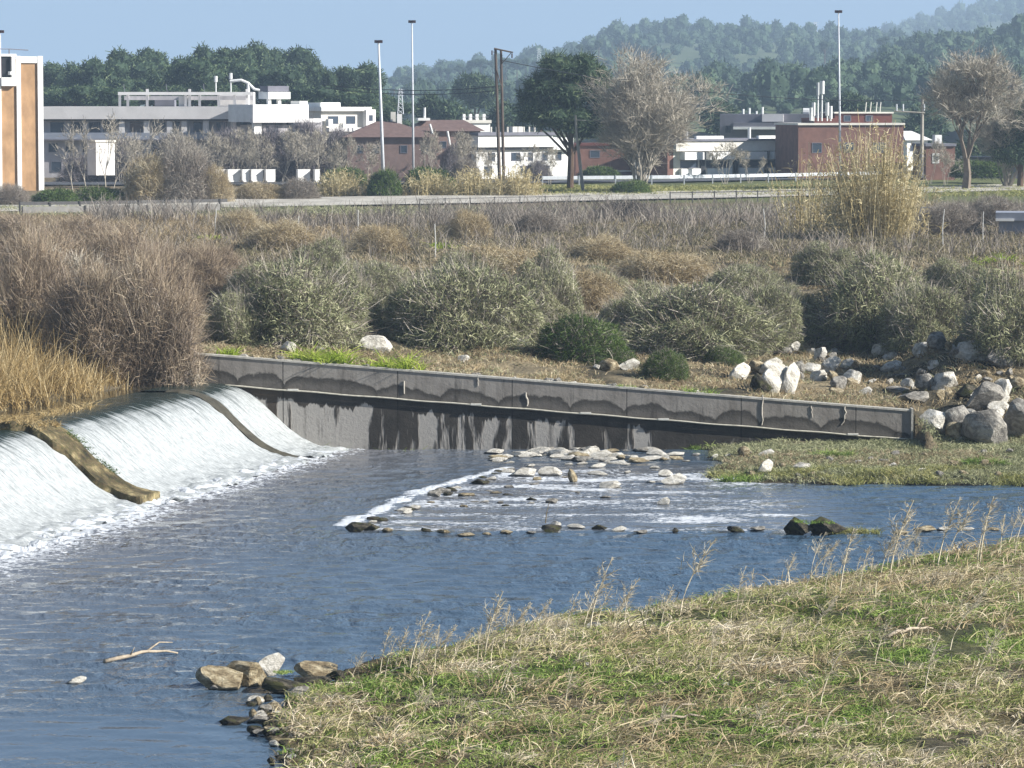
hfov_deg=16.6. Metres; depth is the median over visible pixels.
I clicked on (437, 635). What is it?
dry weed
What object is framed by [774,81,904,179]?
brick building
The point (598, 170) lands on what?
roadside bush
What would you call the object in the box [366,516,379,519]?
stone
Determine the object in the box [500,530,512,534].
stone
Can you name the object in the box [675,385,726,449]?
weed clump
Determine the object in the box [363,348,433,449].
bright grass
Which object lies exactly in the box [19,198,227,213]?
guard rail
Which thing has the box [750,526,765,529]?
stone
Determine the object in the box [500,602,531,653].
dry weed
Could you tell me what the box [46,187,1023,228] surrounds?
dead weeds
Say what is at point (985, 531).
dry weed
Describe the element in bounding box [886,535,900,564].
dry weed
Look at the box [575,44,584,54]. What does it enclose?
ridge pine
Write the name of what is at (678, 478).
stone
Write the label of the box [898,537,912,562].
dry weed
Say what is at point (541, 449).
stone
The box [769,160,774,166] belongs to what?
window
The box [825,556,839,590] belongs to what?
dry weed
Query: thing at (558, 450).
stone
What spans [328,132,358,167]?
bare tree
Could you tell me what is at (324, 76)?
pine tree
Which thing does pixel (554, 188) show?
verge grass
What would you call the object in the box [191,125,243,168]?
bare tree
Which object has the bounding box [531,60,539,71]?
ridge pine
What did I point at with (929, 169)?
brick house
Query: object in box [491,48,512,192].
twin pole
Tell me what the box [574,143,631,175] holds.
red wall building
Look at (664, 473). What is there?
stone
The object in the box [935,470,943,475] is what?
stone
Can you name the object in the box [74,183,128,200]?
roadside bush
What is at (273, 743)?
stone
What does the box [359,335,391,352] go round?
boulder
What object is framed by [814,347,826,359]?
boulder
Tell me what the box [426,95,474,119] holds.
background tree
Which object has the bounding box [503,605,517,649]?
dry weed
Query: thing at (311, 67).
pine tree
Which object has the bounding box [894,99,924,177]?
concrete pole
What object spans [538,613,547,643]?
dry weed
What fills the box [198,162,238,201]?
roadside bush
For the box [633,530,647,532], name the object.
stone
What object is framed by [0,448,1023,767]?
river water
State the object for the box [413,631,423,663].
dry weed
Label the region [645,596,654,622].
dry weed
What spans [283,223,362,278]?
shrub
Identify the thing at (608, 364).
boulder
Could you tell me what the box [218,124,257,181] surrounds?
bare tree
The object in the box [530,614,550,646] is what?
dry weed
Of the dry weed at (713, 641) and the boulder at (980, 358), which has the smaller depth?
the dry weed at (713, 641)
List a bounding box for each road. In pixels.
[0,184,1023,210]
[44,175,912,184]
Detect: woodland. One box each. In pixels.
[382,13,998,107]
[387,73,660,118]
[578,51,1023,117]
[859,0,1023,36]
[862,12,1023,94]
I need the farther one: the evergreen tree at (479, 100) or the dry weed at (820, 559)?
the evergreen tree at (479, 100)
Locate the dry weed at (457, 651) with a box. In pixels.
[452,642,461,664]
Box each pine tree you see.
[43,61,66,87]
[43,85,66,96]
[43,86,79,105]
[49,82,106,105]
[60,59,82,89]
[73,55,130,85]
[94,86,141,105]
[103,77,160,105]
[106,44,162,79]
[134,46,171,105]
[136,83,193,105]
[144,62,184,103]
[169,53,197,89]
[174,56,227,105]
[191,80,240,105]
[192,40,215,60]
[209,54,256,98]
[210,43,260,103]
[227,62,284,103]
[247,38,286,67]
[256,66,308,103]
[265,44,318,103]
[286,82,337,103]
[296,54,323,87]
[312,65,338,88]
[327,83,387,118]
[331,64,354,92]
[338,59,387,93]
[374,91,397,101]
[376,97,418,125]
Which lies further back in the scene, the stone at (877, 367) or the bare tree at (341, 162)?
the bare tree at (341, 162)
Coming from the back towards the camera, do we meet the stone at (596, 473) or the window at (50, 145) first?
the window at (50, 145)
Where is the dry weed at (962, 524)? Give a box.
[943,500,978,564]
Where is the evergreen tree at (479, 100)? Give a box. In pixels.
[448,70,504,119]
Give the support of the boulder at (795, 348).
on the ground at (618, 376)
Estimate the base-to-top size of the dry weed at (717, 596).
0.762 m
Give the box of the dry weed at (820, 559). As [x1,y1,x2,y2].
[805,539,840,588]
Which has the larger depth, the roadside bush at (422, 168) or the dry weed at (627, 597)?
the roadside bush at (422, 168)
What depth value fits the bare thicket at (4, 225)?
188.61 m
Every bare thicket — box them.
[0,199,123,283]
[0,200,69,256]
[0,209,83,354]
[23,233,165,391]
[46,208,141,253]
[76,214,190,295]
[88,210,218,391]
[104,233,181,256]
[167,236,241,307]
[209,242,251,274]
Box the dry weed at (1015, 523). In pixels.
[1010,511,1023,540]
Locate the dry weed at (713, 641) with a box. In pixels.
[710,626,721,674]
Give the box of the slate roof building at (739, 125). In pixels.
[720,107,820,137]
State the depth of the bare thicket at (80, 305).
130.10 m
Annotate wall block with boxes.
[226,169,239,181]
[240,169,249,181]
[250,169,263,181]
[264,169,275,181]
[296,169,309,179]
[313,169,319,181]
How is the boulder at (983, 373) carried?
on the ground at (618, 376)
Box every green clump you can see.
[193,233,221,238]
[423,241,461,250]
[963,251,1023,266]
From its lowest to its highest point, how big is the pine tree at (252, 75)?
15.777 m
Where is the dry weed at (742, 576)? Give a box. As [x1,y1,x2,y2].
[737,567,755,604]
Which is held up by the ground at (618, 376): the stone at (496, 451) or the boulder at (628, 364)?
the boulder at (628, 364)
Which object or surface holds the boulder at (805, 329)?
on the ground at (618, 376)
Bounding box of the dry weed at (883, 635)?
[875,617,899,663]
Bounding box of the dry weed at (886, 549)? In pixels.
[875,529,903,577]
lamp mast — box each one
[0,30,3,53]
[374,40,384,170]
[408,20,415,169]
[835,10,841,184]
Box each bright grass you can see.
[204,344,248,354]
[280,341,373,443]
[355,360,400,368]
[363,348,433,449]
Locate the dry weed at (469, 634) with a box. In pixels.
[451,627,474,661]
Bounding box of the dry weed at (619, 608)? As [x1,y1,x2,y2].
[610,595,631,627]
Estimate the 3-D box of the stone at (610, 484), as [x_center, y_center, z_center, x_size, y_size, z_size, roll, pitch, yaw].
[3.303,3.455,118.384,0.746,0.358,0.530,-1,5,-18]
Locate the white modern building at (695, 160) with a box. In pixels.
[635,128,774,178]
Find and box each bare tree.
[46,243,118,288]
[110,130,140,184]
[123,140,163,167]
[146,123,194,158]
[175,132,210,165]
[188,145,234,171]
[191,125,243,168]
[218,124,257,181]
[233,144,268,182]
[244,126,309,182]
[245,129,276,182]
[268,148,317,182]
[279,133,329,168]
[294,127,347,180]
[319,150,358,169]
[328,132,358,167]
[352,140,380,175]
[419,125,442,166]
[424,129,473,167]
[450,135,489,178]
[480,148,501,172]
[515,142,541,177]
[536,146,559,184]
[563,37,742,182]
[707,140,739,183]
[737,148,769,182]
[909,36,1023,188]
[911,139,946,183]
[932,147,962,184]
[960,79,1023,185]
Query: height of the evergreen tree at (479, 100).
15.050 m
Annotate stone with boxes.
[66,676,86,683]
[195,665,242,689]
[209,685,217,689]
[219,716,248,725]
[226,661,266,686]
[246,701,256,706]
[246,725,260,733]
[247,695,264,704]
[247,716,268,722]
[249,709,256,716]
[253,712,266,716]
[253,729,263,734]
[254,697,260,704]
[257,704,271,711]
[258,653,284,675]
[260,707,269,716]
[261,677,306,693]
[262,728,272,736]
[264,694,272,701]
[267,757,274,765]
[268,701,279,707]
[269,727,278,733]
[269,740,278,746]
[270,737,280,741]
[275,755,287,760]
[278,739,287,745]
[284,686,308,696]
[293,676,331,686]
[294,661,337,678]
[329,670,347,679]
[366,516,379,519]
[376,517,388,521]
[382,528,392,532]
[395,507,411,510]
[401,509,412,513]
[409,505,420,508]
[421,528,431,531]
[427,490,441,496]
[435,487,450,492]
[437,529,449,533]
[443,492,452,495]
[446,487,457,491]
[457,532,474,536]
[471,478,489,483]
[484,448,503,453]
[486,476,495,479]
[488,455,507,457]
[488,457,507,460]
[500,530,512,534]
[502,468,514,472]
[509,467,535,476]
[510,451,527,456]
[518,451,537,456]
[530,447,550,452]
[538,466,561,475]
[545,498,557,502]
[548,447,569,454]
[550,454,563,457]
[560,455,574,459]
[567,524,584,528]
[568,452,589,455]
[568,468,577,481]
[572,456,591,458]
[574,458,586,461]
[581,446,599,454]
[587,471,607,474]
[587,622,601,629]
[589,449,610,457]
[589,463,605,467]
[591,525,606,529]
[599,481,620,488]
[600,457,616,460]
[606,448,618,451]
[606,460,626,463]
[609,452,623,457]
[612,526,625,531]
[622,455,637,459]
[626,457,645,462]
[632,447,648,451]
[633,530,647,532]
[639,455,661,460]
[643,447,661,451]
[646,450,666,454]
[657,497,669,504]
[658,469,672,476]
[661,472,686,484]
[667,452,683,454]
[669,456,682,459]
[727,526,744,531]
[737,446,749,454]
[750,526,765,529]
[757,459,772,472]
[760,448,773,454]
[792,462,810,468]
[795,361,804,373]
[826,352,836,357]
[827,348,838,354]
[827,370,837,378]
[828,387,843,394]
[830,377,844,388]
[833,376,846,385]
[846,378,857,387]
[854,359,862,364]
[859,386,871,394]
[870,365,880,370]
[882,351,897,360]
[888,366,905,371]
[895,373,908,377]
[914,525,936,531]
[915,368,926,376]
[935,389,944,399]
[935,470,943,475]
[937,526,951,530]
[950,460,958,465]
[962,527,974,530]
[979,377,992,382]
[981,459,988,465]
[987,527,999,530]
[1005,368,1012,375]
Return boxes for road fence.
[419,195,589,207]
[669,189,817,203]
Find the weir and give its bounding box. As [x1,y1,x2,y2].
[0,389,306,504]
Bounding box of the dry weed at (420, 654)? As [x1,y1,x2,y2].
[416,641,427,682]
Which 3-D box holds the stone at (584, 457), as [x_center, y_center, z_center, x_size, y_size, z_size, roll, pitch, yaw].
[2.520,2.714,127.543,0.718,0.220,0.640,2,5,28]
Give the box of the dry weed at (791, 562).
[782,552,797,584]
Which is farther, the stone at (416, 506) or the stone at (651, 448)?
the stone at (651, 448)
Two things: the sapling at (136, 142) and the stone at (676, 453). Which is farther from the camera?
the sapling at (136, 142)
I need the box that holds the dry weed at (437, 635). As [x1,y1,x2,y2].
[428,624,447,667]
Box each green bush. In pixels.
[393,319,457,349]
[526,302,650,365]
[631,343,691,381]
[703,342,745,366]
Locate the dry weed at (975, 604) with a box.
[949,588,988,649]
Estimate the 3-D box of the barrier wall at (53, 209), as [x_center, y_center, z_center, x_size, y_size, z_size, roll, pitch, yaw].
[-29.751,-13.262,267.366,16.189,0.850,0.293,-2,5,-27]
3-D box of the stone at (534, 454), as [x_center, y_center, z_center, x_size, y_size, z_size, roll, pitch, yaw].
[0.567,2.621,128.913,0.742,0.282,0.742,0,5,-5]
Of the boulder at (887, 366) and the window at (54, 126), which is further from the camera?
the window at (54, 126)
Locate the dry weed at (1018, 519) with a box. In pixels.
[1008,502,1023,554]
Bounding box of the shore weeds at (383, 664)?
[267,537,1022,767]
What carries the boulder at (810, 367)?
on the ground at (618, 376)
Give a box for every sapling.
[52,119,78,191]
[65,117,96,185]
[85,109,124,187]
[112,130,143,187]
[125,115,165,183]
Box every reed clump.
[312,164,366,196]
[354,173,411,195]
[401,167,464,195]
[441,164,509,194]
[479,164,554,195]
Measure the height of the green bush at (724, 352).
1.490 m
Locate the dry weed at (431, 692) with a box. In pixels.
[420,687,437,713]
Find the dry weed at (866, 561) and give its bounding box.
[860,545,873,585]
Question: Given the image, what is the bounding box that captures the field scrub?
[1,209,1023,271]
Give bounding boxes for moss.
[66,428,119,473]
[273,669,293,674]
[795,519,834,523]
[827,524,884,533]
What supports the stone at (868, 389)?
on the ground at (618, 376)
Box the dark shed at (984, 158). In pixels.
[960,156,1017,178]
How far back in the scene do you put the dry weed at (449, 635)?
77.93 m
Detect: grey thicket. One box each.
[49,152,103,181]
[93,129,150,181]
[145,122,198,162]
[201,116,254,181]
[239,117,297,180]
[273,106,333,181]
[275,146,312,181]
[310,121,352,181]
[438,138,468,173]
[521,158,557,180]
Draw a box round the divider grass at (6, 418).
[0,412,64,430]
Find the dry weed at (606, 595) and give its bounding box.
[596,586,617,630]
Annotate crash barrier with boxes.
[542,171,957,184]
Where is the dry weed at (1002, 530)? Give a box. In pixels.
[995,514,1011,555]
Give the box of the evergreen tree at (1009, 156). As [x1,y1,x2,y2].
[987,99,1023,186]
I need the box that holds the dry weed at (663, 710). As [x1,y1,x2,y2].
[652,698,674,738]
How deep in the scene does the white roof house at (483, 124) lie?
439.57 m
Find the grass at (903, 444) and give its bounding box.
[697,418,1023,484]
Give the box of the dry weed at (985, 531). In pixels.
[977,511,1002,559]
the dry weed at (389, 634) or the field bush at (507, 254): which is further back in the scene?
the field bush at (507, 254)
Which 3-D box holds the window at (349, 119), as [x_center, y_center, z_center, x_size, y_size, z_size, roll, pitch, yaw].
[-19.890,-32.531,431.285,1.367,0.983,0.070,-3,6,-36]
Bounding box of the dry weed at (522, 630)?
[519,620,531,652]
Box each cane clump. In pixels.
[761,146,853,231]
[798,116,948,239]
[892,174,944,217]
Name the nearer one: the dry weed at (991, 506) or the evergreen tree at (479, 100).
the dry weed at (991, 506)
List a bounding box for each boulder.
[280,341,295,351]
[345,522,370,532]
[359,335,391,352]
[364,523,379,530]
[458,355,468,361]
[541,524,561,531]
[592,364,599,369]
[598,358,619,370]
[619,358,639,369]
[728,362,749,380]
[748,349,766,355]
[749,360,762,373]
[750,373,772,393]
[759,357,782,373]
[762,362,786,392]
[769,349,790,355]
[780,362,799,393]
[781,347,791,353]
[783,517,813,534]
[790,341,800,352]
[798,324,814,342]
[805,363,820,372]
[806,348,814,353]
[809,516,846,534]
[810,370,826,380]
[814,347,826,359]
[817,355,824,361]
[820,356,840,371]
[839,358,853,367]
[842,369,861,383]
[871,343,887,356]
[880,360,901,371]
[886,386,908,394]
[899,391,928,402]
[900,378,914,388]
[912,342,927,355]
[914,373,933,390]
[915,349,925,357]
[919,409,945,433]
[927,331,946,350]
[927,360,938,369]
[931,372,957,389]
[945,388,951,395]
[945,405,968,427]
[945,422,962,438]
[955,340,985,360]
[955,384,976,398]
[961,409,1007,443]
[966,381,1004,410]
[976,354,985,361]
[981,370,990,375]
[985,348,1006,367]
[987,401,1008,410]
[994,371,1002,375]
[996,379,1011,395]
[996,408,1004,415]
[997,332,1022,358]
[1001,356,1015,367]
[1001,395,1009,401]
[1003,398,1023,436]
[1010,376,1023,387]
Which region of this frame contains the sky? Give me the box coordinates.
[0,0,997,76]
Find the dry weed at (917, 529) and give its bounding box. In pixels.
[913,528,924,563]
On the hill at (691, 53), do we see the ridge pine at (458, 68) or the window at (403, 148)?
the ridge pine at (458, 68)
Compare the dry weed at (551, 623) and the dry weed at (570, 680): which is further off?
the dry weed at (551, 623)
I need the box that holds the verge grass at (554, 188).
[453,183,1023,196]
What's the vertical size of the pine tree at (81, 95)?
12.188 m
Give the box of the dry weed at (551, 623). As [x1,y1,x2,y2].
[547,612,559,638]
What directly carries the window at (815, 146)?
in the brick building at (809, 135)
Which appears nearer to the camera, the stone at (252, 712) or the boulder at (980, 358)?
the stone at (252, 712)
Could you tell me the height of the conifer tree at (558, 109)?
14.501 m
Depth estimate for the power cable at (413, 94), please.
325.73 m
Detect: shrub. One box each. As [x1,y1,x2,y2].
[199,274,279,348]
[203,230,384,351]
[208,252,299,304]
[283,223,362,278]
[311,240,391,335]
[348,246,414,309]
[375,235,558,354]
[381,268,419,327]
[424,241,525,285]
[483,267,547,346]
[506,228,596,322]
[582,256,631,298]
[588,285,654,330]
[591,199,658,219]
[593,257,798,363]
[594,261,685,312]
[690,255,818,302]
[731,267,814,355]
[761,274,822,337]
[785,232,857,286]
[800,221,969,353]
[870,265,976,358]
[908,249,973,288]
[941,247,1012,312]
[944,236,1023,369]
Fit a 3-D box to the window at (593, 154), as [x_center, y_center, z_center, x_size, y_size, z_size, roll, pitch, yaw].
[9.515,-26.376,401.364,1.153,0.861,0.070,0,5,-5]
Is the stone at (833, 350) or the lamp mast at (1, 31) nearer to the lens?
the stone at (833, 350)
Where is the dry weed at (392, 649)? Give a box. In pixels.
[385,638,401,676]
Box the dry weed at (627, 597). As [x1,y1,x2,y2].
[613,578,640,627]
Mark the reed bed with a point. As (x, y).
(25, 376)
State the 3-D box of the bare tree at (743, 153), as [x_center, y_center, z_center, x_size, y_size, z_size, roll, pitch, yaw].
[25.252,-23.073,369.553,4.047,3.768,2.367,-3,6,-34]
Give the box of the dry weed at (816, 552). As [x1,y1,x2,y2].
[805,532,830,577]
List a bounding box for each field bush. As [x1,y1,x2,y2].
[209,202,266,236]
[236,211,326,251]
[344,222,417,256]
[410,232,565,284]
[440,200,496,241]
[509,208,571,234]
[565,226,637,262]
[574,263,627,313]
[606,244,720,284]
[705,226,774,251]
[912,198,986,235]
[963,192,1021,227]
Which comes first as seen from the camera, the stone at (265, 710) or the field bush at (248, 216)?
the stone at (265, 710)
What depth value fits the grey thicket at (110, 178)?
371.62 m
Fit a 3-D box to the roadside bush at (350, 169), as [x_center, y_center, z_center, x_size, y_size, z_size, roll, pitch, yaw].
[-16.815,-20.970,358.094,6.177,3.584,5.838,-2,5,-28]
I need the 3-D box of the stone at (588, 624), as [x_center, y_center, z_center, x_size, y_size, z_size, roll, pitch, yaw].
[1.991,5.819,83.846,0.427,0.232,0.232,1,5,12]
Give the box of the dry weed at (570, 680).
[565,666,582,704]
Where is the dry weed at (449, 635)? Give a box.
[427,624,457,671]
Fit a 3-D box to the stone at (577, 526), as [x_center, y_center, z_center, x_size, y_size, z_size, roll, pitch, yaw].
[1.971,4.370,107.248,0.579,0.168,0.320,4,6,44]
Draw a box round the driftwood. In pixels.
[103,642,177,662]
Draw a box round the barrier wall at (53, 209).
[21,204,219,212]
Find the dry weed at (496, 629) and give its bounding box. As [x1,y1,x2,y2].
[491,618,512,652]
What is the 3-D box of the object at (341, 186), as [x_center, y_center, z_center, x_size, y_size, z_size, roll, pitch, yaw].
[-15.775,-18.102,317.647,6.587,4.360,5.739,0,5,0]
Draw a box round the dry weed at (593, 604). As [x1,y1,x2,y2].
[577,583,609,640]
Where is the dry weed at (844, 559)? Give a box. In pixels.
[838,551,850,571]
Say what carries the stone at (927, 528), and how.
in the river water at (286, 564)
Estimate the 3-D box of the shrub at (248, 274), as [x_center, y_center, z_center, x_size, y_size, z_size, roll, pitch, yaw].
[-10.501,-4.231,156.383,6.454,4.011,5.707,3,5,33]
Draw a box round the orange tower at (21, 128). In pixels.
[0,48,43,190]
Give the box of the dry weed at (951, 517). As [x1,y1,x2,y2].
[937,497,978,564]
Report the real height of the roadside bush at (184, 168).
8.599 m
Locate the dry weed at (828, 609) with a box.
[810,595,838,642]
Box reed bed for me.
[0,299,133,410]
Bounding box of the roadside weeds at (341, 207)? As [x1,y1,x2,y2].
[0,203,1021,215]
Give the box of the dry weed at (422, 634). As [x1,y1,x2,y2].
[409,611,435,671]
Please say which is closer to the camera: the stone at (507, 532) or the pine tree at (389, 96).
the stone at (507, 532)
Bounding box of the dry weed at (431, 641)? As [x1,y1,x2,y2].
[426,630,438,657]
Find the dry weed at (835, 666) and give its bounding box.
[820,650,849,707]
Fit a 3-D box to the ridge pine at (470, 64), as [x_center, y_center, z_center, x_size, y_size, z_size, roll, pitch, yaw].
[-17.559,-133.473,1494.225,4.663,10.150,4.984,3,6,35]
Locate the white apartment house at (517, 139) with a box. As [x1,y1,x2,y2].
[469,127,573,178]
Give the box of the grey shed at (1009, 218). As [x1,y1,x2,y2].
[996,211,1023,236]
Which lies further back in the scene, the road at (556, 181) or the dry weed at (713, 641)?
the road at (556, 181)
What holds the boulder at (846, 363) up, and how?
on the ground at (618, 376)
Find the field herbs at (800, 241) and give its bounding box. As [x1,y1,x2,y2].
[2,212,1023,270]
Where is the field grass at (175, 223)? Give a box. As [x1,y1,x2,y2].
[1,210,1023,269]
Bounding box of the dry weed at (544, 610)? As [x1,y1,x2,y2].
[525,599,552,643]
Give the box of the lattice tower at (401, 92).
[397,89,403,113]
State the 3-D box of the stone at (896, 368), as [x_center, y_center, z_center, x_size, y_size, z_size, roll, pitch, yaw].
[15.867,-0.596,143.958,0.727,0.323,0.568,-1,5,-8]
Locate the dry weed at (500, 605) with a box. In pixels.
[480,591,520,658]
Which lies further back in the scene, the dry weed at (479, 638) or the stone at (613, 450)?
the stone at (613, 450)
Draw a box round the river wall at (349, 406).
[173,352,912,449]
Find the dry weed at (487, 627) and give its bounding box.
[484,616,496,645]
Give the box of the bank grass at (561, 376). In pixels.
[3,255,1023,417]
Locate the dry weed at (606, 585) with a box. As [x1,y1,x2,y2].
[590,557,621,628]
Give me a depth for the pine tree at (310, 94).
463.04 m
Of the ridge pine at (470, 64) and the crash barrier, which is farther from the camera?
the ridge pine at (470, 64)
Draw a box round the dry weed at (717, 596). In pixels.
[708,587,723,615]
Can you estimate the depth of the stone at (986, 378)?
138.22 m
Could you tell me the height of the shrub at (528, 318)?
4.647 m
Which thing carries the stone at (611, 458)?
in the river water at (286, 564)
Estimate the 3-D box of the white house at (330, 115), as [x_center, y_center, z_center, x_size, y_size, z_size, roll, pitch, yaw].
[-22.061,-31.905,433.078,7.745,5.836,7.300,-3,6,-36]
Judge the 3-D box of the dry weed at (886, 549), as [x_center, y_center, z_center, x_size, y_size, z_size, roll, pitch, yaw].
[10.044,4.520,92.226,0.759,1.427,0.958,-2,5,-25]
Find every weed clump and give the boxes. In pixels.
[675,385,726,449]
[715,469,772,481]
[807,448,861,456]
[956,455,1013,466]
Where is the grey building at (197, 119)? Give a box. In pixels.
[43,73,321,177]
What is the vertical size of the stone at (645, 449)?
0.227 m
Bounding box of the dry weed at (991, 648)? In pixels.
[971,624,1008,686]
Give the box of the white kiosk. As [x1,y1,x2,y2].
[86,140,115,174]
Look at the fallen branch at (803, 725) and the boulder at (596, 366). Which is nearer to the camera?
the fallen branch at (803, 725)
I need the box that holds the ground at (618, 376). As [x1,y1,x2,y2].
[0,98,1023,767]
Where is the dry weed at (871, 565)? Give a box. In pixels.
[868,557,877,579]
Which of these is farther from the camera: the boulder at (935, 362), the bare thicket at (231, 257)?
the bare thicket at (231, 257)
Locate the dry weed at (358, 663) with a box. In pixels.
[349,650,366,684]
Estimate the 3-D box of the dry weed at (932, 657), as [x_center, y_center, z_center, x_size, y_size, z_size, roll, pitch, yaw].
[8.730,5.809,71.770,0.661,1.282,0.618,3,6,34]
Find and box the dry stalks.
[0,204,1023,259]
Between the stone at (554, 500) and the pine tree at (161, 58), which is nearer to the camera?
the stone at (554, 500)
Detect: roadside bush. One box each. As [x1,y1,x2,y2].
[0,182,36,204]
[29,185,81,201]
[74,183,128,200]
[117,149,178,200]
[155,128,224,199]
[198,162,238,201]
[229,179,286,198]
[278,171,322,198]
[320,162,367,184]
[365,161,402,195]
[402,162,458,193]
[450,153,482,181]
[578,163,621,180]
[609,176,651,192]
[946,157,1012,182]
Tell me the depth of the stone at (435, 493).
115.69 m
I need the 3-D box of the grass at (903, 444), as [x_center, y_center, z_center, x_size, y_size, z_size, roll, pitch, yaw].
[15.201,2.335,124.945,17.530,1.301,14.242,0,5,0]
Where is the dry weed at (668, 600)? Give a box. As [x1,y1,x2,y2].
[658,584,683,623]
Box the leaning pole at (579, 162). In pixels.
[574,115,584,189]
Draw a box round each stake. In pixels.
[434,224,435,258]
[942,209,944,243]
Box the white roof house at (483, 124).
[462,114,491,131]
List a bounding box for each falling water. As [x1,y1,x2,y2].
[0,430,163,550]
[36,392,311,500]
[144,383,348,457]
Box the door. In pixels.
[100,148,107,174]
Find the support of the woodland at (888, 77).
on the hill at (897, 116)
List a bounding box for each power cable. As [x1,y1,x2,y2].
[321,84,498,90]
[326,88,499,94]
[502,60,913,100]
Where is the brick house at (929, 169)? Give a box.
[912,135,956,179]
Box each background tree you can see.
[414,91,442,120]
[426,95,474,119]
[480,99,531,131]
[696,98,741,135]
[823,90,875,111]
[898,101,950,142]
[955,129,989,163]
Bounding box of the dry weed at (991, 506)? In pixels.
[979,496,1004,561]
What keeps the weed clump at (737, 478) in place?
on the ground at (618, 376)
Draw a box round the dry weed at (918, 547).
[907,538,928,569]
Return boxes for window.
[48,143,57,151]
[50,122,63,131]
[51,161,61,171]
[66,143,74,151]
[70,122,82,131]
[88,122,100,131]
[103,122,116,131]
[130,122,142,131]
[152,122,165,131]
[173,122,179,131]
[193,122,201,131]
[216,122,226,131]
[240,122,251,124]
[328,116,337,123]
[346,116,354,123]
[400,145,406,152]
[440,141,446,147]
[511,152,519,160]
[556,152,561,159]
[590,150,599,157]
[680,161,697,167]
[706,160,728,167]
[725,125,730,132]
[738,160,760,167]
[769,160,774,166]
[812,143,821,152]
[844,115,850,120]
[844,143,852,152]
[865,115,872,120]
[873,143,885,152]
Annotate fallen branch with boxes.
[341,724,408,747]
[490,696,538,716]
[639,704,703,725]
[780,715,817,736]
[886,618,932,638]
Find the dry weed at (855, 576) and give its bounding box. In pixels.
[850,567,861,592]
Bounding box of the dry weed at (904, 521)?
[880,500,929,575]
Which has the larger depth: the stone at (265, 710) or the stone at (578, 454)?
the stone at (578, 454)
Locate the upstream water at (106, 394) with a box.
[0,383,168,416]
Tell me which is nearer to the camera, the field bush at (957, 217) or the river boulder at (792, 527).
the river boulder at (792, 527)
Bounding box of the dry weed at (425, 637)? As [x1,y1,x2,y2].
[416,623,434,663]
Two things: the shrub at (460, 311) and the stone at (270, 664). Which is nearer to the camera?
the stone at (270, 664)
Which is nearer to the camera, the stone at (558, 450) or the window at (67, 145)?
the stone at (558, 450)
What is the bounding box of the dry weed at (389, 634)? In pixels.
[380,628,394,671]
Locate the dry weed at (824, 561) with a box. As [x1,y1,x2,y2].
[821,548,831,578]
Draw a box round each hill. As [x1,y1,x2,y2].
[402,111,535,125]
[468,42,873,111]
[664,93,1017,133]
[944,13,1019,31]
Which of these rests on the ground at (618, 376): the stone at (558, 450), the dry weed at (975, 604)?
the dry weed at (975, 604)
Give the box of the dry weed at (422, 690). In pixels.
[414,685,426,716]
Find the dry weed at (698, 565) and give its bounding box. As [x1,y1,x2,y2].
[676,538,719,615]
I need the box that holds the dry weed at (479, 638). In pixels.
[476,624,488,661]
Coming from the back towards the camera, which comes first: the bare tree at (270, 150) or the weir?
the bare tree at (270, 150)
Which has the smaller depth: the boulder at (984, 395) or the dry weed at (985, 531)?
the dry weed at (985, 531)
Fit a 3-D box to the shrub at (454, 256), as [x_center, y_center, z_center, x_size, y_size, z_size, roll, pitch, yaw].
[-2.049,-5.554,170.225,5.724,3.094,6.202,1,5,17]
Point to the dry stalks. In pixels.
(623, 236)
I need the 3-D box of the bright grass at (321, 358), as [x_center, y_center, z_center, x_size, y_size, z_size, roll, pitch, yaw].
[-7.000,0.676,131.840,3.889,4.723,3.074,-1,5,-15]
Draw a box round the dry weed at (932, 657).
[925,635,948,695]
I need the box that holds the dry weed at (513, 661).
[500,648,525,695]
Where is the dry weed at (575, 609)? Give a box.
[565,592,584,633]
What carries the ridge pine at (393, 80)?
on the hill at (691, 53)
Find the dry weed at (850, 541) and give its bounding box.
[839,528,864,596]
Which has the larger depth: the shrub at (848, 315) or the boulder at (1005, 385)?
the shrub at (848, 315)
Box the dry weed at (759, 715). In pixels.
[749,700,768,731]
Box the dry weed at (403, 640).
[390,626,419,667]
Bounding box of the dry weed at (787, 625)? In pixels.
[781,614,793,638]
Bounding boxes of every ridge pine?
[388,77,400,93]
[399,75,413,83]
[413,71,420,80]
[425,72,435,81]
[437,65,443,75]
[443,68,452,79]
[453,63,466,77]
[465,60,474,72]
[474,59,487,74]
[486,60,494,78]
[499,57,511,79]
[508,59,523,80]
[521,57,529,78]
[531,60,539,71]
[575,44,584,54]
[584,45,594,54]
[594,40,602,61]
[819,41,830,63]
[876,36,890,45]
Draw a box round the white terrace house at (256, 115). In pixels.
[228,86,321,136]
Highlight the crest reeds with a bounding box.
[23,400,111,420]
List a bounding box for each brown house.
[343,112,436,180]
[410,108,483,168]
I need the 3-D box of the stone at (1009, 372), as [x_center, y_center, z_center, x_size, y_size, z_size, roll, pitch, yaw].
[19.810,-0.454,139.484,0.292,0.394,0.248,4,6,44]
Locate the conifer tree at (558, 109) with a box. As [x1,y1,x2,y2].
[511,48,614,188]
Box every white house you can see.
[308,103,375,139]
[903,131,931,170]
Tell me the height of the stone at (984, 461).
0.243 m

